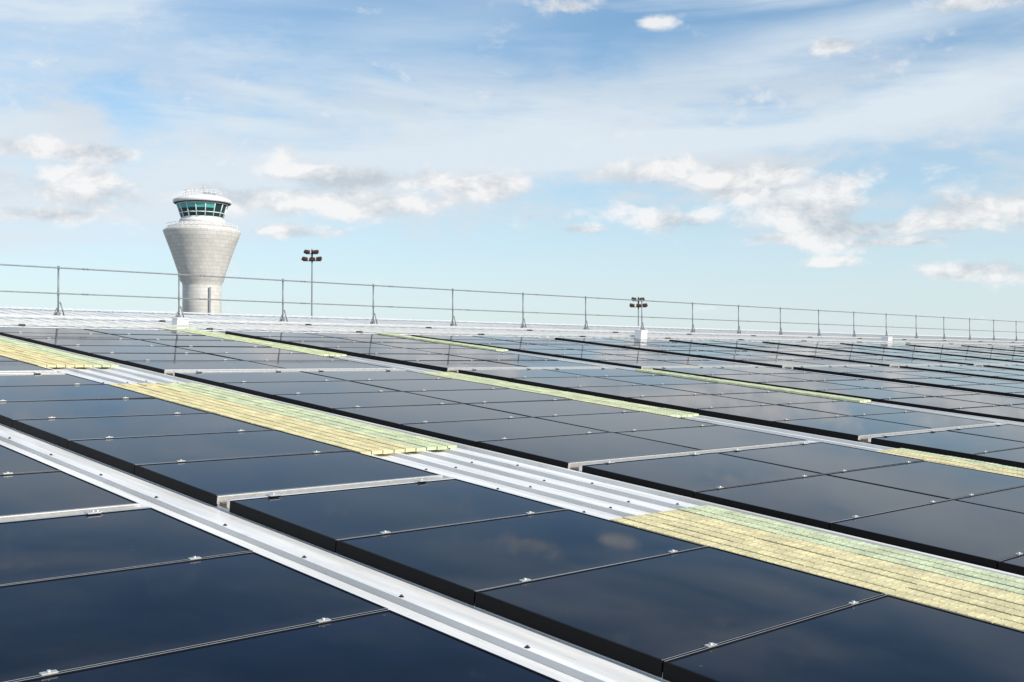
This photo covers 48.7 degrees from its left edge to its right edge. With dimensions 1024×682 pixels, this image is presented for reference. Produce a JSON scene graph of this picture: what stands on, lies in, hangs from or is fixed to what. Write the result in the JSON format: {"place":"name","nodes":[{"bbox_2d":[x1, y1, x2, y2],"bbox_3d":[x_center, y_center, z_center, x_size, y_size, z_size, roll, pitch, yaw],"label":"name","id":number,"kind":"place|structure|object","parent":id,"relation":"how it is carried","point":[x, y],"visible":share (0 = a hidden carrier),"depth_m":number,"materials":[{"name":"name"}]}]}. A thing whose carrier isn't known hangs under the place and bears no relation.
{"place":"outdoors","nodes":[
{"label":"outdoors","id":0,"kind":"place"},
{"bbox_2d":[163,188,240,314],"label":"control tower","id":1,"kind":"structure","parent":0,"point":[201,236],"depth_m":228.25,"materials":[{"name":"concrete"}]},
{"bbox_2d":[0,0,1023,338],"label":"sky","id":2,"kind":"structure","parent":0,"point":[864,156],"materials":[{"name":"blue"}]},
{"label":"ground","id":3,"kind":"structure","parent":0,"visible":0},
{"bbox_2d":[0,306,1023,681],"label":"terminal building","id":4,"kind":"structure","parent":3,"relation":"on","point":[542,652],"depth_m":7.36,"materials":[{"name":"white metal"}]},
{"bbox_2d":[0,445,60,474],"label":"solar panel","id":5,"kind":"object","parent":4,"relation":"on","point":[13,461],"visible":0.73,"depth_m":6.69,"materials":[{"name":"black glass"}]},
{"bbox_2d":[0,373,103,385],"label":"solar panel","id":6,"kind":"object","parent":4,"relation":"on","point":[32,379],"visible":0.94,"depth_m":10.87,"materials":[{"name":"black glass"}]},
{"bbox_2d":[0,327,106,333],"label":"solar panel","id":7,"kind":"object","parent":4,"relation":"on","point":[39,330],"visible":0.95,"depth_m":17.04,"materials":[{"name":"black glass"}]},
{"bbox_2d":[0,337,118,366],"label":"walkway grating","id":8,"kind":"object","parent":4,"relation":"on","point":[37,355],"visible":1,"depth_m":13.23,"materials":[{"name":"plastic"}]},
{"bbox_2d":[0,470,136,515],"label":"solar panel","id":9,"kind":"object","parent":4,"relation":"on","point":[32,492],"visible":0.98,"depth_m":5.96,"materials":[{"name":"black glass"}]},
{"bbox_2d":[0,332,137,341],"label":"solar panel","id":10,"kind":"object","parent":4,"relation":"on","point":[20,336],"visible":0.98,"depth_m":16.18,"materials":[{"name":"black glass"}]},
{"bbox_2d":[0,503,140,520],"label":"mounting rail","id":11,"kind":"object","parent":4,"relation":"on","point":[61,512],"visible":0.45,"depth_m":5.59,"materials":[{"name":"metal"}]},
{"bbox_2d":[0,383,154,400],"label":"solar panel","id":12,"kind":"object","parent":4,"relation":"on","point":[76,391],"visible":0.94,"depth_m":10.05,"materials":[{"name":"black glass"}]},
{"bbox_2d":[27,337,168,347],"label":"solar panel","id":13,"kind":"object","parent":4,"relation":"on","point":[49,342],"visible":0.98,"depth_m":15.47,"materials":[{"name":"black glass"}]},
{"bbox_2d":[0,397,209,427],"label":"solar panel","id":14,"kind":"object","parent":4,"relation":"on","point":[10,411],"visible":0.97,"depth_m":9.20,"materials":[{"name":"black glass"}]},
{"bbox_2d":[0,507,252,585],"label":"solar panel","id":15,"kind":"object","parent":4,"relation":"on","point":[50,548],"visible":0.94,"depth_m":5.03,"materials":[{"name":"black glass"}]},
{"bbox_2d":[56,344,203,355],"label":"solar panel","id":16,"kind":"object","parent":4,"relation":"on","point":[86,350],"visible":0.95,"depth_m":14.76,"materials":[{"name":"black glass"}]},
{"bbox_2d":[12,412,272,448],"bbox_3d":[-2.750,0.654,8.511,1.611,0.075,0.995,1,5,-44],"label":"solar panel","id":17,"kind":"object","parent":4,"relation":"on","point":[60,432],"visible":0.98,"depth_m":8.40,"materials":[{"name":"black glass"}]},
{"bbox_2d":[86,328,205,335],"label":"solar panel","id":18,"kind":"object","parent":4,"relation":"on","point":[144,332],"visible":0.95,"depth_m":18.08,"materials":[{"name":"black glass"}]},
{"bbox_2d":[88,352,238,363],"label":"solar panel","id":19,"kind":"object","parent":4,"relation":"on","point":[120,358],"visible":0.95,"depth_m":14.09,"materials":[{"name":"black glass"}]},
{"bbox_2d":[112,333,234,340],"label":"solar panel","id":20,"kind":"object","parent":4,"relation":"on","point":[167,337],"visible":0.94,"depth_m":17.40,"materials":[{"name":"black glass"}]},
{"bbox_2d":[0,552,387,681],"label":"solar panel","id":21,"kind":"object","parent":4,"relation":"on","point":[65,624],"visible":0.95,"depth_m":4.18,"materials":[{"name":"black glass"}]},
{"bbox_2d":[124,359,286,373],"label":"solar panel","id":22,"kind":"object","parent":4,"relation":"on","point":[159,366],"visible":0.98,"depth_m":13.37,"materials":[{"name":"black glass"}]},
{"bbox_2d":[144,339,270,346],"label":"solar panel","id":23,"kind":"object","parent":4,"relation":"on","point":[212,343],"visible":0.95,"depth_m":16.65,"materials":[{"name":"black glass"}]},
{"bbox_2d":[68,429,349,474],"bbox_3d":[-2.067,0.742,7.807,1.611,0.075,0.995,1,5,-44],"label":"solar panel","id":24,"kind":"object","parent":4,"relation":"on","point":[126,454],"visible":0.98,"depth_m":7.69,"materials":[{"name":"black glass"}]},
{"bbox_2d":[174,345,303,352],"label":"solar panel","id":25,"kind":"object","parent":4,"relation":"on","point":[254,349],"visible":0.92,"depth_m":15.97,"materials":[{"name":"black glass"}]},
{"bbox_2d":[161,328,346,355],"bbox_3d":[-4.245,0.005,18.117,0.618,0.044,4.592,1,5,-44],"label":"walkway grating","id":26,"kind":"object","parent":4,"relation":"on","point":[275,344],"visible":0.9,"depth_m":17.82,"materials":[{"name":"plastic"}]},
{"bbox_2d":[174,371,342,386],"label":"solar panel","id":27,"kind":"object","parent":4,"relation":"on","point":[213,378],"visible":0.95,"depth_m":12.48,"materials":[{"name":"black glass"}]},
{"bbox_2d":[208,352,343,360],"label":"solar panel","id":28,"kind":"object","parent":4,"relation":"on","point":[291,356],"visible":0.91,"depth_m":15.25,"materials":[{"name":"black glass"}]},
{"bbox_2d":[225,331,334,338],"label":"solar panel","id":29,"kind":"object","parent":4,"relation":"on","point":[251,335],"visible":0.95,"depth_m":19.69,"materials":[{"name":"black glass"}]},
{"bbox_2d":[164,368,395,373],"bbox_3d":[-2.683,0.359,13.643,3.232,0.049,0.025,1,5,-44],"label":"mounting rail","id":30,"kind":"object","parent":4,"relation":"on","point":[168,371],"visible":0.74,"depth_m":13.41,"materials":[{"name":"metal"}]},
{"bbox_2d":[109,383,456,454],"bbox_3d":[-2.191,0.626,9.885,0.927,0.044,4.160,1,5,-44],"label":"walkway grating","id":31,"kind":"object","parent":4,"relation":"on","point":[360,437],"visible":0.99,"depth_m":9.47,"materials":[{"name":"plastic"}]},
{"bbox_2d":[14,609,559,681],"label":"solar panel","id":32,"kind":"object","parent":4,"relation":"on","point":[389,645],"visible":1,"depth_m":3.77,"materials":[{"name":"black glass"}]},
{"bbox_2d":[135,450,438,506],"bbox_3d":[-1.384,0.833,7.103,1.611,0.075,0.995,1,5,-44],"label":"solar panel","id":33,"kind":"object","parent":4,"relation":"on","point":[208,481],"visible":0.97,"depth_m":6.97,"materials":[{"name":"black glass"}]},
{"bbox_2d":[255,336,360,344],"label":"solar panel","id":34,"kind":"object","parent":4,"relation":"on","point":[283,340],"visible":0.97,"depth_m":18.99,"materials":[{"name":"black glass"}]},
{"bbox_2d":[220,380,397,398],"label":"solar panel","id":35,"kind":"object","parent":4,"relation":"on","point":[265,389],"visible":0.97,"depth_m":11.78,"materials":[{"name":"black glass"}]},
{"bbox_2d":[252,360,389,368],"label":"solar panel","id":36,"kind":"object","parent":4,"relation":"on","point":[316,364],"visible":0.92,"depth_m":14.57,"materials":[{"name":"black glass"}]},
{"bbox_2d":[217,475,442,503],"bbox_3d":[-1.030,0.877,6.738,1.611,0.046,0.019,1,4,-44],"label":"mounting rail","id":37,"kind":"object","parent":4,"relation":"on","point":[222,498],"visible":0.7,"depth_m":6.64,"materials":[{"name":"metal"}]},
{"bbox_2d":[288,341,400,349],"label":"solar panel","id":38,"kind":"object","parent":4,"relation":"on","point":[317,345],"visible":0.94,"depth_m":18.31,"materials":[{"name":"black glass"}]},
{"bbox_2d":[272,390,459,412],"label":"solar panel","id":39,"kind":"object","parent":4,"relation":"on","point":[325,402],"visible":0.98,"depth_m":11.06,"materials":[{"name":"black glass"}]},
{"bbox_2d":[302,370,451,380],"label":"solar panel","id":40,"kind":"object","parent":4,"relation":"on","point":[371,375],"visible":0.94,"depth_m":13.68,"materials":[{"name":"black glass"}]},
{"bbox_2d":[323,347,440,357],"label":"solar panel","id":41,"kind":"object","parent":4,"relation":"on","point":[354,351],"visible":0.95,"depth_m":17.56,"materials":[{"name":"black glass"}]},
{"bbox_2d":[229,479,565,552],"bbox_3d":[-0.608,0.935,6.302,1.611,0.075,0.995,1,5,-44],"label":"solar panel","id":42,"kind":"object","parent":4,"relation":"on","point":[326,520],"visible":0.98,"depth_m":6.16,"materials":[{"name":"black glass"}]},
{"bbox_2d":[361,353,484,364],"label":"solar panel","id":43,"kind":"object","parent":4,"relation":"on","point":[395,358],"visible":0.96,"depth_m":16.83,"materials":[{"name":"black glass"}]},
{"bbox_2d":[349,378,505,390],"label":"solar panel","id":44,"kind":"object","parent":4,"relation":"on","point":[424,384],"visible":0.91,"depth_m":12.98,"materials":[{"name":"black glass"}]},
{"bbox_2d":[330,403,529,428],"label":"solar panel","id":45,"kind":"object","parent":4,"relation":"on","point":[392,416],"visible":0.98,"depth_m":10.35,"materials":[{"name":"black glass"}]},
{"bbox_2d":[409,347,511,353],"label":"solar panel","id":46,"kind":"object","parent":4,"relation":"on","point":[457,350],"visible":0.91,"depth_m":18.88,"materials":[{"name":"black glass"}]},
{"bbox_2d":[402,360,524,371],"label":"solar panel","id":47,"kind":"object","parent":4,"relation":"on","point":[442,366],"visible":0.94,"depth_m":16.13,"materials":[{"name":"black glass"}]},
{"bbox_2d":[404,388,568,402],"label":"solar panel","id":48,"kind":"object","parent":4,"relation":"on","point":[486,395],"visible":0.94,"depth_m":12.28,"materials":[{"name":"black glass"}]},
{"bbox_2d":[447,353,554,360],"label":"solar panel","id":49,"kind":"object","parent":4,"relation":"on","point":[502,356],"visible":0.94,"depth_m":18.16,"materials":[{"name":"black glass"}]},
{"bbox_2d":[398,416,608,446],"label":"solar panel","id":50,"kind":"object","parent":4,"relation":"on","point":[469,432],"visible":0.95,"depth_m":9.65,"materials":[{"name":"black glass"}]},
{"bbox_2d":[0,321,1023,345],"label":"cable tray","id":51,"kind":"object","parent":4,"relation":"on","point":[21,323],"visible":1,"depth_m":23.16,"materials":[{"name":"metal"}]},
{"bbox_2d":[0,314,1023,342],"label":"cable tray","id":52,"kind":"object","parent":4,"relation":"on","point":[305,323],"visible":1,"depth_m":25.82,"materials":[{"name":"metal"}]},
{"bbox_2d":[0,264,1023,340],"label":"handrail","id":53,"kind":"object","parent":4,"relation":"on","point":[57,312],"visible":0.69,"depth_m":27.25,"materials":[{"name":"grey metal"}]},
{"bbox_2d":[336,509,704,605],"bbox_3d":[0.075,1.024,5.598,1.611,0.075,0.995,1,5,-44],"label":"solar panel","id":54,"kind":"object","parent":4,"relation":"on","point":[464,562],"visible":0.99,"depth_m":5.44,"materials":[{"name":"black glass"}]},
{"bbox_2d":[458,369,590,381],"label":"solar panel","id":55,"kind":"object","parent":4,"relation":"on","point":[503,375],"visible":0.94,"depth_m":15.29,"materials":[{"name":"black glass"}]},
{"bbox_2d":[486,359,594,366],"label":"solar panel","id":56,"kind":"object","parent":4,"relation":"on","point":[542,363],"visible":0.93,"depth_m":17.45,"materials":[{"name":"black glass"}]},
{"bbox_2d":[464,399,635,416],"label":"solar panel","id":57,"kind":"object","parent":4,"relation":"on","point":[552,407],"visible":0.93,"depth_m":11.57,"materials":[{"name":"black glass"}]},
{"bbox_2d":[418,372,698,417],"bbox_3d":[0.365,0.607,13.362,0.618,0.046,4.092,1,5,-44],"label":"walkway grating","id":58,"kind":"object","parent":4,"relation":"on","point":[612,402],"visible":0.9,"depth_m":13.06,"materials":[{"name":"plastic"}]},
{"bbox_2d":[514,348,612,356],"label":"solar panel","id":59,"kind":"object","parent":4,"relation":"on","point":[548,352],"visible":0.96,"depth_m":20.48,"materials":[{"name":"black glass"}]},
{"bbox_2d":[509,376,644,390],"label":"solar panel","id":60,"kind":"object","parent":4,"relation":"on","point":[558,383],"visible":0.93,"depth_m":14.60,"materials":[{"name":"black glass"}]},
{"bbox_2d":[476,432,700,468],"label":"solar panel","id":61,"kind":"object","parent":4,"relation":"on","point":[562,451],"visible":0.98,"depth_m":8.93,"materials":[{"name":"black glass"}]},
{"bbox_2d":[554,354,650,362],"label":"solar panel","id":62,"kind":"object","parent":4,"relation":"on","point":[593,358],"visible":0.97,"depth_m":19.75,"materials":[{"name":"black glass"}]},
{"bbox_2d":[546,368,664,376],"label":"solar panel","id":63,"kind":"object","parent":4,"relation":"on","point":[604,372],"visible":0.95,"depth_m":16.57,"materials":[{"name":"black glass"}]},
{"bbox_2d":[536,411,717,431],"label":"solar panel","id":64,"kind":"object","parent":4,"relation":"on","point":[624,421],"visible":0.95,"depth_m":10.87,"materials":[{"name":"black glass"}]},
{"bbox_2d":[564,384,703,400],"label":"solar panel","id":65,"kind":"object","parent":4,"relation":"on","point":[620,393],"visible":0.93,"depth_m":13.90,"materials":[{"name":"black glass"}]},
{"bbox_2d":[596,359,696,368],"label":"solar panel","id":66,"kind":"object","parent":4,"relation":"on","point":[637,364],"visible":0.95,"depth_m":19.06,"materials":[{"name":"black glass"}]},
{"bbox_2d":[596,375,714,384],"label":"solar panel","id":67,"kind":"object","parent":4,"relation":"on","point":[653,380],"visible":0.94,"depth_m":15.87,"materials":[{"name":"black glass"}]},
{"bbox_2d":[475,546,884,677],"bbox_3d":[0.758,1.110,4.893,1.611,0.075,0.995,1,5,-44],"label":"solar panel","id":68,"kind":"object","parent":4,"relation":"on","point":[650,615],"visible":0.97,"depth_m":4.71,"materials":[{"name":"black glass"}]},
{"bbox_2d":[568,440,809,468],"bbox_3d":[1.567,0.916,9.260,3.232,0.045,0.018,1,5,-44],"label":"mounting rail","id":69,"kind":"object","parent":4,"relation":"on","point":[573,464],"visible":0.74,"depth_m":8.99,"materials":[{"name":"metal"}]},
{"bbox_2d":[626,394,774,412],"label":"solar panel","id":70,"kind":"object","parent":4,"relation":"on","point":[689,403],"visible":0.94,"depth_m":13.19,"materials":[{"name":"black glass"}]},
{"bbox_2d":[582,452,823,497],"bbox_3d":[1.408,0.962,8.260,1.611,0.075,0.995,1,5,-44],"label":"solar panel","id":71,"kind":"object","parent":4,"relation":"on","point":[687,475],"visible":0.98,"depth_m":8.11,"materials":[{"name":"black glass"}]},
{"bbox_2d":[653,367,759,375],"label":"solar panel","id":72,"kind":"object","parent":4,"relation":"on","point":[703,371],"visible":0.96,"depth_m":18.23,"materials":[{"name":"black glass"}]},
{"bbox_2d":[616,425,805,449],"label":"solar panel","id":73,"kind":"object","parent":4,"relation":"on","point":[704,437],"visible":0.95,"depth_m":10.15,"materials":[{"name":"black glass"}]},
{"bbox_2d":[651,382,779,393],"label":"solar panel","id":74,"kind":"object","parent":4,"relation":"on","point":[711,388],"visible":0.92,"depth_m":15.18,"materials":[{"name":"black glass"}]},
{"bbox_2d":[635,369,870,402],"bbox_3d":[3.401,0.637,16.589,0.309,0.043,3.892,1,5,-44],"label":"walkway grating","id":75,"kind":"object","parent":4,"relation":"on","point":[817,394],"visible":1,"depth_m":16.33,"materials":[{"name":"plastic"}]},
{"bbox_2d":[702,373,812,383],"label":"solar panel","id":76,"kind":"object","parent":4,"relation":"on","point":[752,378],"visible":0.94,"depth_m":17.54,"materials":[{"name":"black glass"}]},
{"bbox_2d":[695,404,848,426],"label":"solar panel","id":77,"kind":"object","parent":4,"relation":"on","point":[763,415],"visible":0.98,"depth_m":12.45,"materials":[{"name":"black glass"}]},
{"bbox_2d":[710,391,842,404],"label":"solar panel","id":78,"kind":"object","parent":4,"relation":"on","point":[769,397],"visible":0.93,"depth_m":14.47,"materials":[{"name":"black glass"}]},
{"bbox_2d":[756,380,864,391],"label":"solar panel","id":79,"kind":"object","parent":4,"relation":"on","point":[810,386],"visible":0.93,"depth_m":16.84,"materials":[{"name":"black glass"}]},
{"bbox_2d":[767,372,864,380],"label":"solar panel","id":80,"kind":"object","parent":4,"relation":"on","point":[814,376],"visible":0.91,"depth_m":18.78,"materials":[{"name":"black glass"}]},
{"bbox_2d":[610,505,1023,631],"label":"walkway grating","id":81,"kind":"object","parent":4,"relation":"on","point":[984,595],"visible":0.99,"depth_m":5.79,"materials":[{"name":"plastic"}]},
{"bbox_2d":[717,442,923,473],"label":"solar panel","id":82,"kind":"object","parent":4,"relation":"on","point":[822,457],"visible":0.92,"depth_m":9.34,"materials":[{"name":"black glass"}]},
{"bbox_2d":[694,474,948,529],"bbox_3d":[2.091,1.055,7.556,1.611,0.075,0.995,1,5,-44],"label":"solar panel","id":83,"kind":"object","parent":4,"relation":"on","point":[823,501],"visible":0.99,"depth_m":7.41,"materials":[{"name":"black glass"}]},
{"bbox_2d":[793,366,882,374],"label":"solar panel","id":84,"kind":"object","parent":4,"relation":"on","point":[835,370],"visible":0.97,"depth_m":20.98,"materials":[{"name":"black glass"}]},
{"bbox_2d":[662,595,1023,681],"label":"solar panel","id":85,"kind":"object","parent":4,"relation":"on","point":[886,638],"visible":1,"depth_m":4.25,"materials":[{"name":"black glass"}]},
{"bbox_2d":[777,400,912,415],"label":"solar panel","id":86,"kind":"object","parent":4,"relation":"on","point":[849,408],"visible":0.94,"depth_m":13.75,"materials":[{"name":"black glass"}]},
{"bbox_2d":[771,415,932,441],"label":"solar panel","id":87,"kind":"object","parent":4,"relation":"on","point":[852,428],"visible":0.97,"depth_m":11.73,"materials":[{"name":"black glass"}]},
{"bbox_2d":[819,379,917,387],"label":"solar panel","id":88,"kind":"object","parent":4,"relation":"on","point":[868,383],"visible":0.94,"depth_m":18.06,"materials":[{"name":"black glass"}]},
{"bbox_2d":[815,387,933,401],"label":"solar panel","id":89,"kind":"object","parent":4,"relation":"on","point":[874,395],"visible":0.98,"depth_m":16.10,"materials":[{"name":"black glass"}]},
{"bbox_2d":[840,371,932,381],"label":"solar panel","id":90,"kind":"object","parent":4,"relation":"on","point":[884,376],"visible":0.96,"depth_m":20.27,"materials":[{"name":"black glass"}]},
{"bbox_2d":[826,461,1023,498],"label":"solar panel","id":91,"kind":"object","parent":4,"relation":"on","point":[940,480],"visible":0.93,"depth_m":8.62,"materials":[{"name":"black glass"}]},
{"bbox_2d":[853,411,996,428],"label":"solar panel","id":92,"kind":"object","parent":4,"relation":"on","point":[924,419],"visible":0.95,"depth_m":13.05,"materials":[{"name":"black glass"}]},
{"bbox_2d":[830,499,1023,569],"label":"solar panel","id":93,"kind":"object","parent":4,"relation":"on","point":[976,534],"visible":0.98,"depth_m":6.63,"materials":[{"name":"black glass"}]},
{"bbox_2d":[876,386,978,396],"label":"solar panel","id":94,"kind":"object","parent":4,"relation":"on","point":[929,391],"visible":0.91,"depth_m":17.37,"materials":[{"name":"black glass"}]},
{"bbox_2d":[892,377,981,388],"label":"solar panel","id":95,"kind":"object","parent":4,"relation":"on","point":[937,382],"visible":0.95,"depth_m":19.56,"materials":[{"name":"black glass"}]},
{"bbox_2d":[880,396,1000,411],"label":"solar panel","id":96,"kind":"object","parent":4,"relation":"on","point":[938,404],"visible":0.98,"depth_m":15.33,"materials":[{"name":"black glass"}]},
{"bbox_2d":[871,430,1023,458],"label":"solar panel","id":97,"kind":"object","parent":4,"relation":"on","point":[956,444],"visible":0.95,"depth_m":10.94,"materials":[{"name":"black glass"}]},
{"bbox_2d":[876,448,1023,477],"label":"walkway grating","id":98,"kind":"object","parent":4,"relation":"on","point":[974,464],"visible":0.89,"depth_m":9.78,"materials":[{"name":"plastic"}]},
{"bbox_2d":[935,393,1023,404],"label":"solar panel","id":99,"kind":"object","parent":4,"relation":"on","point":[990,399],"visible":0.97,"depth_m":16.61,"materials":[{"name":"black glass"}]},
{"bbox_2d":[947,424,1023,441],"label":"solar panel","id":100,"kind":"object","parent":4,"relation":"on","point":[1010,432],"visible":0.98,"depth_m":12.23,"materials":[{"name":"black glass"}]},
{"bbox_2d":[947,384,1023,395],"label":"solar panel","id":101,"kind":"object","parent":4,"relation":"on","point":[992,389],"visible":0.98,"depth_m":18.83,"materials":[{"name":"black glass"}]},
{"bbox_2d":[950,405,1023,422],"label":"solar panel","id":102,"kind":"object","parent":4,"relation":"on","point":[1008,413],"visible":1,"depth_m":14.57,"materials":[{"name":"black glass"}]},
{"bbox_2d":[955,486,1023,512],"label":"solar panel","id":103,"kind":"object","parent":4,"relation":"on","point":[1011,499],"visible":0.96,"depth_m":7.89,"materials":[{"name":"black glass"}]},
{"bbox_2d":[971,447,1023,468],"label":"solar panel","id":104,"kind":"object","parent":4,"relation":"on","point":[1014,457],"visible":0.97,"depth_m":10.19,"materials":[{"name":"black glass"}]},
{"bbox_2d":[998,552,1023,575],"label":"solar panel","id":105,"kind":"object","parent":4,"relation":"on","point":[1014,565],"visible":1,"depth_m":5.91,"materials":[{"name":"black glass"}]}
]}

